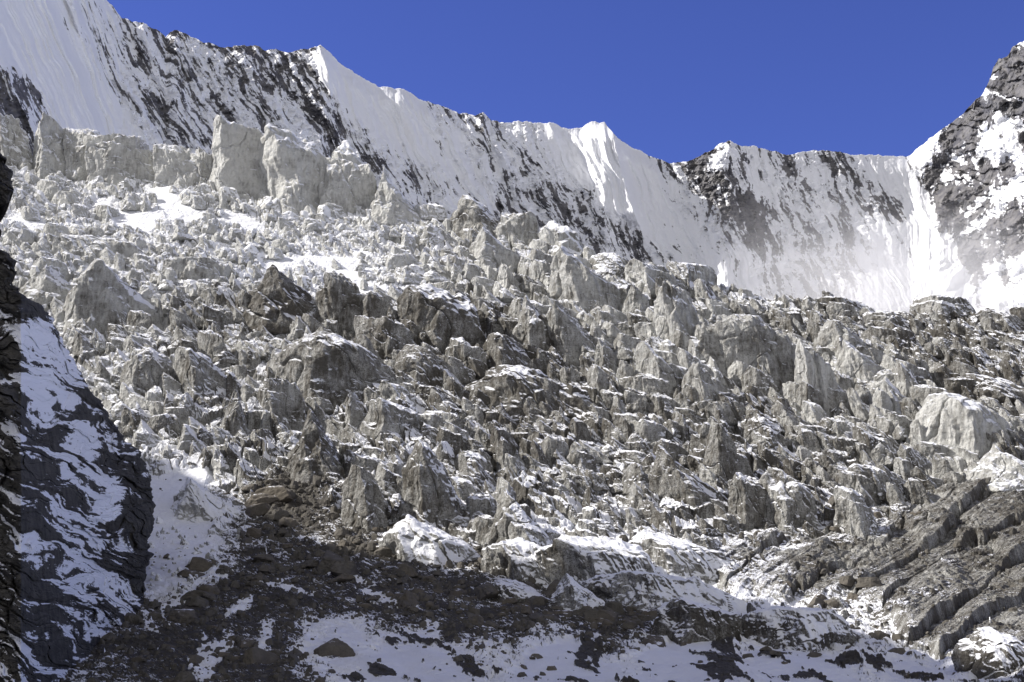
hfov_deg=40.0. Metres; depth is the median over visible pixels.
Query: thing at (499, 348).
ice block
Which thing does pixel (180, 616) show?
boulder
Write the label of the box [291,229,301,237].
ice block
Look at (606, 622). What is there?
boulder
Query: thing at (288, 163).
ice block
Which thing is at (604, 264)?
ice block
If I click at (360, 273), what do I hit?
ice block
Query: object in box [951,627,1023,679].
boulder
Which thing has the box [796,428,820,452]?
ice block
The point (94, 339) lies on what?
ice block
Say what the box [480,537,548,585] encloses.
ice block
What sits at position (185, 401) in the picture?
ice block
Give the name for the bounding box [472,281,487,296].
ice block
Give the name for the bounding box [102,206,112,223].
ice block
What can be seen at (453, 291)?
ice block
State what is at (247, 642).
boulder
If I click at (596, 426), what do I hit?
ice block
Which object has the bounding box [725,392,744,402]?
ice block
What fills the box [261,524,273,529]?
boulder
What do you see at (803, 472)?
ice block
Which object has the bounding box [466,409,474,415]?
ice block
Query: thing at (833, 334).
ice block
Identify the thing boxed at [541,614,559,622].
boulder
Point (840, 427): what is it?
ice block
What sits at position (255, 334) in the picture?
ice block
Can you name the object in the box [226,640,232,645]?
boulder
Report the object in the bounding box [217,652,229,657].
boulder
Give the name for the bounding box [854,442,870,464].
ice block
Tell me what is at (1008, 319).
ice block
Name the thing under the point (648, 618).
boulder
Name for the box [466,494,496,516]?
ice block
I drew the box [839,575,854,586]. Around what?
boulder
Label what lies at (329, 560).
boulder
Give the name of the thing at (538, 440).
ice block
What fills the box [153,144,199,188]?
ice block
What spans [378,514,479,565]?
ice block
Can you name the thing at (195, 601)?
boulder
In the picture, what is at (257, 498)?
boulder
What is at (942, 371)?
ice block
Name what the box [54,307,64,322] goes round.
ice block
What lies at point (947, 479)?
ice block
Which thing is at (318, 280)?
ice block
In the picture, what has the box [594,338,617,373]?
ice block
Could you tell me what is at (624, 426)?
ice block
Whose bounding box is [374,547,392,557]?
boulder
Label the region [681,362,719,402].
ice block
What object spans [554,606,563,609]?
boulder
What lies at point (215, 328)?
ice block
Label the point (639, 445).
ice block
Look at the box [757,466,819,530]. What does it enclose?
ice block
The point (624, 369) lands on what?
ice block
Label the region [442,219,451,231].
ice block
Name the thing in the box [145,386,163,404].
ice block
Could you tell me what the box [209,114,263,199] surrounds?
ice block
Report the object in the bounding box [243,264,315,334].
ice block
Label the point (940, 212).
mountain ridge
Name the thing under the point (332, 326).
ice block
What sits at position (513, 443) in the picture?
ice block
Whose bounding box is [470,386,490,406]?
ice block
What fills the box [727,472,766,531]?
ice block
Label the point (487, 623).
boulder
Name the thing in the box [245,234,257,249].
ice block
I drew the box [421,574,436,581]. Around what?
boulder
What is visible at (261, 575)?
boulder
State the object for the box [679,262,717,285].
ice block
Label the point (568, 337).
ice block
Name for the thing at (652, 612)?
boulder
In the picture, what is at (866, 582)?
boulder
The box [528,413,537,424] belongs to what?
ice block
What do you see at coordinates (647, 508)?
ice block
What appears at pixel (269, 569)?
boulder
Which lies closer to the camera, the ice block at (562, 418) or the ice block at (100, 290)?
the ice block at (562, 418)
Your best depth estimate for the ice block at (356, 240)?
821.96 m
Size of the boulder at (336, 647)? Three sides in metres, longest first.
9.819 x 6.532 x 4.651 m
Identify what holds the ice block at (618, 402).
on the glacier
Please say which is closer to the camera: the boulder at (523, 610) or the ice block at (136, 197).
the boulder at (523, 610)
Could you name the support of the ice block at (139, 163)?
on the glacier
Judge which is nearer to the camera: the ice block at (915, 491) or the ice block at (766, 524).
the ice block at (766, 524)
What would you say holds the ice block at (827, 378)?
on the glacier
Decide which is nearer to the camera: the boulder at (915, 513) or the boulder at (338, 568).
the boulder at (338, 568)
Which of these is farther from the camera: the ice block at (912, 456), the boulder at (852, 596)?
the ice block at (912, 456)
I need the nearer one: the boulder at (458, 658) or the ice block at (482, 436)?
the boulder at (458, 658)
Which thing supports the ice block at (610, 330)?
on the glacier
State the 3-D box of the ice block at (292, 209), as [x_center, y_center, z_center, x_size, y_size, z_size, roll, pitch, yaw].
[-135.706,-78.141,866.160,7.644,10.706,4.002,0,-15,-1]
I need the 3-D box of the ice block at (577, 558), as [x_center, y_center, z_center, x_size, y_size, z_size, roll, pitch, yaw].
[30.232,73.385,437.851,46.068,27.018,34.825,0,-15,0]
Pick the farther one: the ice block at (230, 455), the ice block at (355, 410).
the ice block at (355, 410)
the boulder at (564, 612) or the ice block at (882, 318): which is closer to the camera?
the boulder at (564, 612)
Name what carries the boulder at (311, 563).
on the glacier
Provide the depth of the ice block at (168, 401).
593.81 m
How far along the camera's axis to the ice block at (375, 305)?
690.56 m
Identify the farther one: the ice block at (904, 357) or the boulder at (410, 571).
the ice block at (904, 357)
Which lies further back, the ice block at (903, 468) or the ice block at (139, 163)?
the ice block at (139, 163)
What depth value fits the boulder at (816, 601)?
408.50 m
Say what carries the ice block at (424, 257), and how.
on the glacier
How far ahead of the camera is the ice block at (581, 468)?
544.15 m
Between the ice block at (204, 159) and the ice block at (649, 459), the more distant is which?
the ice block at (204, 159)
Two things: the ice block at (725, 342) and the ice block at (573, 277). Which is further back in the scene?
the ice block at (573, 277)
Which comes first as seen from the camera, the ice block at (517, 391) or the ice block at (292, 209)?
the ice block at (517, 391)
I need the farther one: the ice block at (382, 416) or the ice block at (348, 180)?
the ice block at (348, 180)
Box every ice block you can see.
[0,113,32,166]
[2,230,17,244]
[12,239,21,247]
[19,264,66,307]
[32,112,66,178]
[38,232,51,252]
[51,233,143,262]
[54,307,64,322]
[62,258,162,334]
[63,127,100,181]
[69,187,81,197]
[70,271,78,278]
[81,133,148,185]
[90,328,104,353]
[90,382,118,401]
[93,358,110,383]
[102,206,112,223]
[105,342,121,354]
[118,347,173,399]
[123,148,154,181]
[131,191,140,202]
[132,428,149,447]
[135,203,141,210]
[135,259,149,269]
[137,281,145,291]
[140,193,151,211]
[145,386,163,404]
[148,192,157,202]
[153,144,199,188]
[155,298,163,326]
[162,256,220,280]
[162,445,171,458]
[163,394,173,412]
[168,295,184,323]
[169,414,181,437]
[170,477,245,522]
[172,346,225,400]
[173,454,182,460]
[176,392,195,418]
[182,303,203,330]
[189,441,201,456]
[193,147,213,184]
[197,425,212,445]
[199,446,211,470]
[205,296,214,304]
[206,208,215,216]
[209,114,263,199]
[211,233,222,241]
[211,322,221,332]
[217,308,233,326]
[220,389,247,435]
[222,441,240,472]
[226,371,238,398]
[232,365,247,379]
[238,350,259,375]
[239,194,249,201]
[239,322,248,334]
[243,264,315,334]
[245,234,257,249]
[245,396,262,430]
[249,331,259,336]
[251,428,272,439]
[252,270,261,280]
[256,123,323,212]
[257,378,306,430]
[264,342,274,354]
[265,331,390,409]
[271,348,281,357]
[286,407,346,484]
[287,207,296,213]
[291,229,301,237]
[315,270,364,334]
[316,140,376,213]
[316,277,323,284]
[322,319,339,334]
[339,442,361,461]
[340,465,387,531]
[345,392,366,426]
[346,232,356,237]
[353,238,360,243]
[353,315,416,359]
[355,397,419,446]
[358,271,366,277]
[361,291,397,320]
[361,385,380,406]
[370,167,422,228]
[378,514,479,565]
[380,364,394,376]
[387,454,403,475]
[393,344,450,388]
[393,436,406,445]
[396,284,485,353]
[398,441,462,527]
[398,445,410,464]
[401,231,415,253]
[404,393,414,400]
[410,380,426,392]
[414,203,446,222]
[420,252,430,263]
[420,423,438,436]
[436,441,455,469]
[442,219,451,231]
[444,376,463,399]
[445,337,486,366]
[446,254,464,277]
[449,287,465,295]
[450,195,498,239]
[455,281,465,291]
[459,457,495,485]
[462,365,594,424]
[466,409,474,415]
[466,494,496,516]
[467,519,473,530]
[469,226,519,273]
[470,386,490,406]
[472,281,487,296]
[474,424,489,451]
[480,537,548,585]
[482,264,497,280]
[482,332,529,368]
[483,488,552,547]
[484,310,496,338]
[490,578,549,602]
[491,477,516,501]
[493,211,538,247]
[497,263,519,289]
[497,403,516,428]
[506,427,517,453]
[511,295,551,351]
[514,450,526,468]
[522,340,536,359]
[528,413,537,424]
[531,438,542,456]
[535,535,661,582]
[536,417,546,423]
[537,348,554,373]
[538,220,582,257]
[547,245,622,311]
[547,300,595,365]
[548,573,604,610]
[556,406,569,425]
[556,478,573,484]
[559,367,579,384]
[568,418,591,442]
[569,442,583,453]
[576,458,586,475]
[578,519,596,532]
[578,570,746,613]
[582,440,594,446]
[582,486,597,507]
[587,364,609,398]
[589,252,627,279]
[591,421,602,438]
[592,518,610,524]
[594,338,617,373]
[601,320,622,343]
[605,468,621,482]
[613,396,626,412]
[613,521,625,533]
[616,360,634,378]
[618,415,631,444]
[622,284,649,314]
[624,258,672,283]
[624,507,638,525]
[625,440,649,454]
[628,529,739,580]
[634,341,678,393]
[637,412,651,420]
[640,452,655,466]
[640,500,659,526]
[642,483,660,503]
[648,445,727,506]
[651,597,743,642]
[653,281,699,339]
[672,411,688,440]
[675,442,687,455]
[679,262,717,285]
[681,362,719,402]
[698,314,794,389]
[703,419,739,481]
[706,298,728,308]
[707,416,717,423]
[722,514,739,531]
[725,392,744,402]
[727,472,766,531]
[729,284,737,291]
[742,605,856,651]
[744,414,784,450]
[757,442,783,470]
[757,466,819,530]
[760,518,775,529]
[761,366,779,392]
[767,306,773,323]
[779,317,801,336]
[781,294,791,308]
[794,338,820,390]
[795,445,812,461]
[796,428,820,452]
[799,464,812,483]
[801,295,816,309]
[802,519,824,538]
[814,350,837,417]
[815,465,832,480]
[816,296,869,310]
[816,319,865,357]
[828,485,833,494]
[831,436,858,458]
[832,419,850,437]
[833,485,878,539]
[835,340,881,380]
[836,402,850,416]
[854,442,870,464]
[862,311,910,330]
[867,418,877,433]
[874,369,894,380]
[880,377,901,414]
[893,457,913,480]
[897,444,924,470]
[899,352,909,361]
[904,391,1009,458]
[904,477,929,505]
[907,357,928,371]
[909,294,976,317]
[910,419,924,444]
[919,330,932,346]
[932,453,952,478]
[933,362,952,387]
[942,474,952,483]
[943,353,953,365]
[956,373,1023,404]
[966,444,1023,492]
[975,309,1023,331]
[976,325,985,335]
[980,335,995,349]
[1000,344,1012,351]
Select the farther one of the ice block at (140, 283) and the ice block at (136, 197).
the ice block at (136, 197)
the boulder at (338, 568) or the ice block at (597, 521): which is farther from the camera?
the ice block at (597, 521)
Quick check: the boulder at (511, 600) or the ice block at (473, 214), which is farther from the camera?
the ice block at (473, 214)
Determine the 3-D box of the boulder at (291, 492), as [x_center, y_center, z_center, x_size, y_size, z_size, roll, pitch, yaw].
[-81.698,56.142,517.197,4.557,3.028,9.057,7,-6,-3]
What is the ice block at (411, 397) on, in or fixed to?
on the glacier
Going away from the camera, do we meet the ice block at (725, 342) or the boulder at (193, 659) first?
the boulder at (193, 659)
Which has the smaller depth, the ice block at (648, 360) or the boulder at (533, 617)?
the boulder at (533, 617)
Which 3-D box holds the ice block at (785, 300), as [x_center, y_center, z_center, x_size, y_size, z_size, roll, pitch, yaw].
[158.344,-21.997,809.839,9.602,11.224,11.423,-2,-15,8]
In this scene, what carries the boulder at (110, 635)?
on the glacier
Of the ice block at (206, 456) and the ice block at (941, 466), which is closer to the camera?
the ice block at (206, 456)
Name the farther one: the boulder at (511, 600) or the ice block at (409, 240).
the ice block at (409, 240)
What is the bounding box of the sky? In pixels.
[107,0,1023,162]
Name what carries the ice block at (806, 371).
on the glacier
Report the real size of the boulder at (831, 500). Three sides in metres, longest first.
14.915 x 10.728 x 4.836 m
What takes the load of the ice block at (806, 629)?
on the glacier
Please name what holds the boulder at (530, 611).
on the glacier
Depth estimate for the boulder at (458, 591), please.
405.47 m
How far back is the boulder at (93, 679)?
268.66 m
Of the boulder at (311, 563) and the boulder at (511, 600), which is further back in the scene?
the boulder at (311, 563)
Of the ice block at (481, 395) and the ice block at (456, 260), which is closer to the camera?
the ice block at (481, 395)
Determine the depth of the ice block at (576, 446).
568.41 m
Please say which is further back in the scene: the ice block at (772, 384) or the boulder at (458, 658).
the ice block at (772, 384)
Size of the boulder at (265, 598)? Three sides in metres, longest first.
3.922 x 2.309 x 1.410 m
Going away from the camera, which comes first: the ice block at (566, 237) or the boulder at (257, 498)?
the boulder at (257, 498)
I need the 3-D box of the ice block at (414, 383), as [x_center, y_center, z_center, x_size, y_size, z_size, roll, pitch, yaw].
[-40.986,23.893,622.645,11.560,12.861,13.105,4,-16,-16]
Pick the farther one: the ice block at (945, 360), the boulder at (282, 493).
the ice block at (945, 360)
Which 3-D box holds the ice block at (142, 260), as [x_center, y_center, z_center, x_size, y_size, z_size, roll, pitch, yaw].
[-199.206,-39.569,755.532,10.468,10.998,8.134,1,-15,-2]
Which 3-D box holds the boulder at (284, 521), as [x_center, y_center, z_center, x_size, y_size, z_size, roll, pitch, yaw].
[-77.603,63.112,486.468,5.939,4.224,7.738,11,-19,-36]
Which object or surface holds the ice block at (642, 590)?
on the glacier
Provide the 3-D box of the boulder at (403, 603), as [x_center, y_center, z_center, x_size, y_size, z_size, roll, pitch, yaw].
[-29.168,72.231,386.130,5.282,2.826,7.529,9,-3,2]
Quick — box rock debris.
[60,459,1023,681]
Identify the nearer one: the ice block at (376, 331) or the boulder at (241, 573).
the boulder at (241, 573)
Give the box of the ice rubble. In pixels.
[0,158,1023,650]
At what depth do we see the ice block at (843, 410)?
631.54 m
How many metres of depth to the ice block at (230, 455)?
543.07 m
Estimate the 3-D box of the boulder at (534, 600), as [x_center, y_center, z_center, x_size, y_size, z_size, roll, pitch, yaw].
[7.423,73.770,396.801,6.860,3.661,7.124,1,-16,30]
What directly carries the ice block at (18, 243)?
on the glacier
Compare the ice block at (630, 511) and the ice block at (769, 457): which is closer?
the ice block at (630, 511)
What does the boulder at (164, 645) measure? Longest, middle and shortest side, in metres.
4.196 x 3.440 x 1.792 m
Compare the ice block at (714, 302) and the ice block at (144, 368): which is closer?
the ice block at (144, 368)
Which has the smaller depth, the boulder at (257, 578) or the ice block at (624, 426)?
the boulder at (257, 578)
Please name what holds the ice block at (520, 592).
on the glacier
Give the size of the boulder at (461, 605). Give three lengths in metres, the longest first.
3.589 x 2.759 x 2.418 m
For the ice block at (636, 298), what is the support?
on the glacier
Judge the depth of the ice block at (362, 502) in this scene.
491.31 m
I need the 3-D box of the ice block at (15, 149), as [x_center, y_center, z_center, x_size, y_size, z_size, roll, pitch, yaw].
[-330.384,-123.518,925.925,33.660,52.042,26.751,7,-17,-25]
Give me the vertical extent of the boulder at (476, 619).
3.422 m
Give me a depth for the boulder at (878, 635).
352.52 m
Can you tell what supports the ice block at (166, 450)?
on the glacier
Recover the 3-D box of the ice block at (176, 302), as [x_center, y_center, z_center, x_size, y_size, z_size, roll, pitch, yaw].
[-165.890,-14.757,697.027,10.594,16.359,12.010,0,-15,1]
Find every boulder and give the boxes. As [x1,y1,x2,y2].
[86,677,99,681]
[101,632,117,640]
[124,613,141,623]
[147,611,162,619]
[159,644,176,648]
[167,609,198,624]
[172,671,196,681]
[177,569,204,577]
[180,590,216,600]
[185,596,209,606]
[188,557,212,571]
[188,655,204,664]
[196,583,219,594]
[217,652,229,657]
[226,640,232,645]
[229,655,240,660]
[235,635,243,641]
[237,571,245,575]
[238,638,253,647]
[241,484,257,491]
[241,646,276,664]
[244,493,277,506]
[245,503,269,517]
[246,527,261,537]
[251,576,263,581]
[252,554,274,562]
[253,572,267,578]
[255,485,292,502]
[257,565,275,573]
[258,596,269,600]
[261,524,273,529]
[263,506,289,521]
[277,528,288,535]
[278,517,297,527]
[281,543,292,547]
[286,489,294,497]
[287,653,298,663]
[303,560,318,567]
[313,638,354,657]
[316,550,343,573]
[327,573,355,583]
[330,561,357,576]
[332,528,348,536]
[337,540,348,546]
[366,595,378,601]
[371,527,378,531]
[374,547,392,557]
[385,591,393,596]
[387,574,396,578]
[390,592,402,599]
[396,564,417,577]
[396,577,405,584]
[397,590,419,605]
[398,600,412,607]
[410,606,418,611]
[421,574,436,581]
[421,611,433,617]
[426,601,433,607]
[433,570,442,575]
[449,588,465,595]
[453,655,463,661]
[458,603,467,608]
[467,615,484,624]
[468,606,479,615]
[475,582,498,599]
[484,620,503,629]
[497,612,505,615]
[502,597,517,604]
[517,604,532,614]
[517,606,527,613]
[517,672,526,676]
[525,596,549,605]
[528,613,543,622]
[529,653,542,658]
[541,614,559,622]
[544,579,559,595]
[546,666,556,670]
[552,610,572,614]
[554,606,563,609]
[572,608,588,616]
[583,608,598,620]
[590,622,598,628]
[598,609,617,621]
[601,619,613,626]
[605,601,624,613]
[625,606,637,611]
[640,608,657,616]
[641,615,655,621]
[641,635,665,646]
[742,653,753,658]
[759,646,771,651]
[769,650,781,655]
[782,581,793,586]
[806,651,821,657]
[808,597,825,608]
[814,593,827,599]
[823,599,839,607]
[827,495,834,505]
[829,526,840,531]
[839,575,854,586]
[846,593,859,599]
[855,577,882,589]
[871,630,890,639]
[874,511,882,517]
[888,648,905,654]
[892,633,903,641]
[910,511,923,515]
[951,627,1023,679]
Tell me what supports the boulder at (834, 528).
on the glacier
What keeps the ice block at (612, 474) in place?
on the glacier
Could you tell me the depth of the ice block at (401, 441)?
564.07 m
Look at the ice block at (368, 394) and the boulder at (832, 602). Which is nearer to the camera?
the boulder at (832, 602)
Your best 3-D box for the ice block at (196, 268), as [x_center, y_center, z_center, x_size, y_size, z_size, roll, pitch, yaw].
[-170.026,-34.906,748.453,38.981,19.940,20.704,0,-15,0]
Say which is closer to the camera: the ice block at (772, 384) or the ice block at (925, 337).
the ice block at (772, 384)
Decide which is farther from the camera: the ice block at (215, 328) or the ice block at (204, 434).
the ice block at (215, 328)
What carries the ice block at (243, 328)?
on the glacier
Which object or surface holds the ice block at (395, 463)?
on the glacier
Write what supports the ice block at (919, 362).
on the glacier
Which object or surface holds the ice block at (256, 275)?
on the glacier
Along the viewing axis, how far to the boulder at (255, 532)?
475.56 m
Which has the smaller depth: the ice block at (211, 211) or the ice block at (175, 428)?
the ice block at (175, 428)
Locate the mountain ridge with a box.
[0,0,1023,313]
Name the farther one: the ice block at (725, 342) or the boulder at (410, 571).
the ice block at (725, 342)
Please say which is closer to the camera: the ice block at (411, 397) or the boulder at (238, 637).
the boulder at (238, 637)
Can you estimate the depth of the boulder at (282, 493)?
508.61 m
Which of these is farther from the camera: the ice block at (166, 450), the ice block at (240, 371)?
the ice block at (240, 371)
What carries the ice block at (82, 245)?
on the glacier
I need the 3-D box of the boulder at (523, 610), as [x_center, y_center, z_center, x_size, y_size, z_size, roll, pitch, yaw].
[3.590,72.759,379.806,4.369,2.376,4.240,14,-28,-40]
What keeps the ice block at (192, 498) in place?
on the glacier
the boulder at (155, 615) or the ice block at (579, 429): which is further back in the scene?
the ice block at (579, 429)
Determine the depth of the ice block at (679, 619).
348.87 m
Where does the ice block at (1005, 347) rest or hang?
on the glacier
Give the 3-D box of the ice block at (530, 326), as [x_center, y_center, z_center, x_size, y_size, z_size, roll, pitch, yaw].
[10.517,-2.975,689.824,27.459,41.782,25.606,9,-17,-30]
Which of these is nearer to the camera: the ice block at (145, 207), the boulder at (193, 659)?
the boulder at (193, 659)
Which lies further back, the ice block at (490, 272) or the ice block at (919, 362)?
the ice block at (490, 272)
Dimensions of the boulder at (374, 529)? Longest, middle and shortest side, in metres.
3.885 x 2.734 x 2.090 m
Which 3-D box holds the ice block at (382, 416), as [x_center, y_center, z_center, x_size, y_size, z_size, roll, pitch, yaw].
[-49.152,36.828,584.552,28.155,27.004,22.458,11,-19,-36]
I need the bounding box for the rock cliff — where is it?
[0,153,155,681]
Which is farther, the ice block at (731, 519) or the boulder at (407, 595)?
the ice block at (731, 519)
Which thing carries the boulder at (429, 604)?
on the glacier
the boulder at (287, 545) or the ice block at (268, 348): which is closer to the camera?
the boulder at (287, 545)
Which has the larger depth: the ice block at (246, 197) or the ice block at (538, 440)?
the ice block at (246, 197)
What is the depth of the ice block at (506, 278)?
773.58 m
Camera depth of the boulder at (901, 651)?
329.60 m
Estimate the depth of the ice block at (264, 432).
570.18 m
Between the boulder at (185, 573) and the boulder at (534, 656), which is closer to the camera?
the boulder at (534, 656)
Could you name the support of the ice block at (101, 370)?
on the glacier
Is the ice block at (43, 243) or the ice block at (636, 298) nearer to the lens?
the ice block at (636, 298)
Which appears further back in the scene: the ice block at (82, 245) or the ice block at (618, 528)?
the ice block at (82, 245)
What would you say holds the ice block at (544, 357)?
on the glacier
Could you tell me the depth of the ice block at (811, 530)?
501.02 m
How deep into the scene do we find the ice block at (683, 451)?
577.65 m
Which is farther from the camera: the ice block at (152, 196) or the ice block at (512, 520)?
the ice block at (152, 196)
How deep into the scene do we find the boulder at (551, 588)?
407.67 m
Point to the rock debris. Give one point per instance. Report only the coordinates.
(523, 624)
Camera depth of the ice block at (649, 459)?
558.47 m
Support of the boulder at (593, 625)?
on the glacier
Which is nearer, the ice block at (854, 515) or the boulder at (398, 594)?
the boulder at (398, 594)
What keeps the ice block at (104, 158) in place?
on the glacier
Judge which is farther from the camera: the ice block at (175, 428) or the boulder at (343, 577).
the ice block at (175, 428)
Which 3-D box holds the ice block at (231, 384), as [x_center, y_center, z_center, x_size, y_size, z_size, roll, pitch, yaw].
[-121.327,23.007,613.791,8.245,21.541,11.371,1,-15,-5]
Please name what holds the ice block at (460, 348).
on the glacier
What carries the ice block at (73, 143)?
on the glacier
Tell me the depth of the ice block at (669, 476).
525.99 m
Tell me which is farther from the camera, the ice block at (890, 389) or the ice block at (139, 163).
the ice block at (139, 163)
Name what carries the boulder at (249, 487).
on the glacier
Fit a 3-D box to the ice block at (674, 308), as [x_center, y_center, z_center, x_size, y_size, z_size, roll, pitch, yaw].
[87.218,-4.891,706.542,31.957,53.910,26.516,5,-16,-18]
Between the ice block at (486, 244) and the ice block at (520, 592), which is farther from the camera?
the ice block at (486, 244)
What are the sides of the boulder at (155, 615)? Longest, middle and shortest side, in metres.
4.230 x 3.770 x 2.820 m
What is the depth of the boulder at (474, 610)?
378.86 m
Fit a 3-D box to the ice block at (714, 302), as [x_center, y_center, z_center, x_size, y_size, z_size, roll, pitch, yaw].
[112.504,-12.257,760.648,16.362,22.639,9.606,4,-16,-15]
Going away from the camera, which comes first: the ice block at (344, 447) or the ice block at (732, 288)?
the ice block at (344, 447)
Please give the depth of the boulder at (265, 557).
442.64 m
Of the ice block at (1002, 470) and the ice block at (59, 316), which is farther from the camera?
the ice block at (59, 316)
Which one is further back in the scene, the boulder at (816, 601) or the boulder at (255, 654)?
the boulder at (816, 601)
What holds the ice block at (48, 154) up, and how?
on the glacier
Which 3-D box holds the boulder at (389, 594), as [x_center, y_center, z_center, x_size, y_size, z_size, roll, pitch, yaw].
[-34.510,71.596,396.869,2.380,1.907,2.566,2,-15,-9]
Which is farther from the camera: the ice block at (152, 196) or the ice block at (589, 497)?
the ice block at (152, 196)
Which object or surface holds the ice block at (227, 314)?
on the glacier
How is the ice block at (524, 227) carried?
on the glacier
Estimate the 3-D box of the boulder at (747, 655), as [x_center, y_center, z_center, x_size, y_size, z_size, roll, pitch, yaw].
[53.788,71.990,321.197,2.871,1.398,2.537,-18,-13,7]
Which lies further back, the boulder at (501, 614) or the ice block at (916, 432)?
the ice block at (916, 432)
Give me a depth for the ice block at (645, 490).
524.01 m
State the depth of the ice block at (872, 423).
615.52 m
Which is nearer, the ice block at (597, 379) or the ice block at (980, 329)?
the ice block at (597, 379)
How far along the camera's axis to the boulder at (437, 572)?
429.48 m
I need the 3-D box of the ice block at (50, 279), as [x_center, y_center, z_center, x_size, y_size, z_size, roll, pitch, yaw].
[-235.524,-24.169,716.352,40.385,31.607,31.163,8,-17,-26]
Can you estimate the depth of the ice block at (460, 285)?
759.11 m
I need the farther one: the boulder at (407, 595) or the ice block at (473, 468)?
the ice block at (473, 468)
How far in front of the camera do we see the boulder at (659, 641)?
337.55 m
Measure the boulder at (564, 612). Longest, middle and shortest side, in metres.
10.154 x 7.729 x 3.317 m
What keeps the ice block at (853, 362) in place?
on the glacier
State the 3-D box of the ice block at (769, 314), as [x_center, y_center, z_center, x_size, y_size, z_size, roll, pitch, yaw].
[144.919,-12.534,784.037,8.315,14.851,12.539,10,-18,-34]
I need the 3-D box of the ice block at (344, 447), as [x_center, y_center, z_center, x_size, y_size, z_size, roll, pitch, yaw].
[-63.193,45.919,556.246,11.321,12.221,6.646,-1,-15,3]
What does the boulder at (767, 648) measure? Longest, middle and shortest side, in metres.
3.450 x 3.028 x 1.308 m
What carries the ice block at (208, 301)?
on the glacier
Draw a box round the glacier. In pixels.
[0,165,1023,681]
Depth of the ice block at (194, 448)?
550.79 m
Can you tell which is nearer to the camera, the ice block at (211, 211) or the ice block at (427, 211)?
the ice block at (211, 211)
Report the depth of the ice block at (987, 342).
739.98 m
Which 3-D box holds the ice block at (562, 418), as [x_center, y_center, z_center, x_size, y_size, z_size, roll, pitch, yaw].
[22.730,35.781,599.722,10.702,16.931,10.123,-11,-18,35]
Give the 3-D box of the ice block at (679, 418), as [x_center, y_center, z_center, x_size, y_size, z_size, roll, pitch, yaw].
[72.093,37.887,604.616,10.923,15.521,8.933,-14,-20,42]
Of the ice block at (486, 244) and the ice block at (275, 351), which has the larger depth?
the ice block at (486, 244)
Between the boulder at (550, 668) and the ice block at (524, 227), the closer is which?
the boulder at (550, 668)
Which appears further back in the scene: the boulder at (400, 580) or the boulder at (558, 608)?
the boulder at (400, 580)
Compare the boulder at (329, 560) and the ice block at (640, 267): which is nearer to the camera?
the boulder at (329, 560)
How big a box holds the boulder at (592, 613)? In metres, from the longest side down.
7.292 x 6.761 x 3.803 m
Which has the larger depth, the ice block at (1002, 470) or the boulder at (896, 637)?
the ice block at (1002, 470)
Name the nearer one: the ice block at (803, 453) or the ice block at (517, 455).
the ice block at (517, 455)
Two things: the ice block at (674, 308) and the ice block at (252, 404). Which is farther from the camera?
the ice block at (674, 308)
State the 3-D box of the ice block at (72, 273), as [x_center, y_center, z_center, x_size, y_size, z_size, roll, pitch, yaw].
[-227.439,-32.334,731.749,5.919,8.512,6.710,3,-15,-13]
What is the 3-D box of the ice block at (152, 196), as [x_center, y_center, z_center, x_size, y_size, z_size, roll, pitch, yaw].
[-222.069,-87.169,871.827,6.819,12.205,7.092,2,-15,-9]
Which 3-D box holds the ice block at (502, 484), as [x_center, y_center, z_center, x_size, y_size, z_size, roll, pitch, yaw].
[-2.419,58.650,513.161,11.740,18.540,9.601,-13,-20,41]
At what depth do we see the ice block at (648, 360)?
644.74 m
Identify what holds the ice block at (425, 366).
on the glacier
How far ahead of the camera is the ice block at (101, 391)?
612.25 m
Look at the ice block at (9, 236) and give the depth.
784.03 m
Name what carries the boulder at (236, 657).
on the glacier
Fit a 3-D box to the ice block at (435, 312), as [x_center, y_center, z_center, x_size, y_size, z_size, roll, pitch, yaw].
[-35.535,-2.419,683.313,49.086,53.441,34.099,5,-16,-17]
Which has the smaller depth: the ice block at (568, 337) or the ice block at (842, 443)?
the ice block at (842, 443)
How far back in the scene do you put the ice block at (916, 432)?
599.29 m
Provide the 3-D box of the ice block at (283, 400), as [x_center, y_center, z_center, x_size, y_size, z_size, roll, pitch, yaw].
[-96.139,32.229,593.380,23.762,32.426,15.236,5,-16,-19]
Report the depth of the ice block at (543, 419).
598.27 m
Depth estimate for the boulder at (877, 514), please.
518.70 m
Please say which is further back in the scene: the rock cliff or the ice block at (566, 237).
the ice block at (566, 237)
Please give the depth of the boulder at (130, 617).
355.83 m
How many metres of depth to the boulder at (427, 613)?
372.71 m
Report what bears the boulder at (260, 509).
on the glacier
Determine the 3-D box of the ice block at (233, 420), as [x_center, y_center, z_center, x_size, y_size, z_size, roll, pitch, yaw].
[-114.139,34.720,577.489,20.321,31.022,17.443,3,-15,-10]
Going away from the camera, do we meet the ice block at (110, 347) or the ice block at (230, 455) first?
the ice block at (230, 455)
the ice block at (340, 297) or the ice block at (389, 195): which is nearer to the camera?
the ice block at (340, 297)
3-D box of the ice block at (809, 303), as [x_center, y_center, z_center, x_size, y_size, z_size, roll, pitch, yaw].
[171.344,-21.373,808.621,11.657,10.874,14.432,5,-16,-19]
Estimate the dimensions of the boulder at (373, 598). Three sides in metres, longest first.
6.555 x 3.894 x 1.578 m
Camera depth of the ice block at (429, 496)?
494.27 m
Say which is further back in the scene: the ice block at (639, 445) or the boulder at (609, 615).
the ice block at (639, 445)
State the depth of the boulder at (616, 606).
384.85 m
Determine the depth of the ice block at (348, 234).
833.94 m
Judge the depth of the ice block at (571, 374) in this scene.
641.45 m
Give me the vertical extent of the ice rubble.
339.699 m
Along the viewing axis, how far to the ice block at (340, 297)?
694.59 m
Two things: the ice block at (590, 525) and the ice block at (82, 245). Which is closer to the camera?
the ice block at (590, 525)

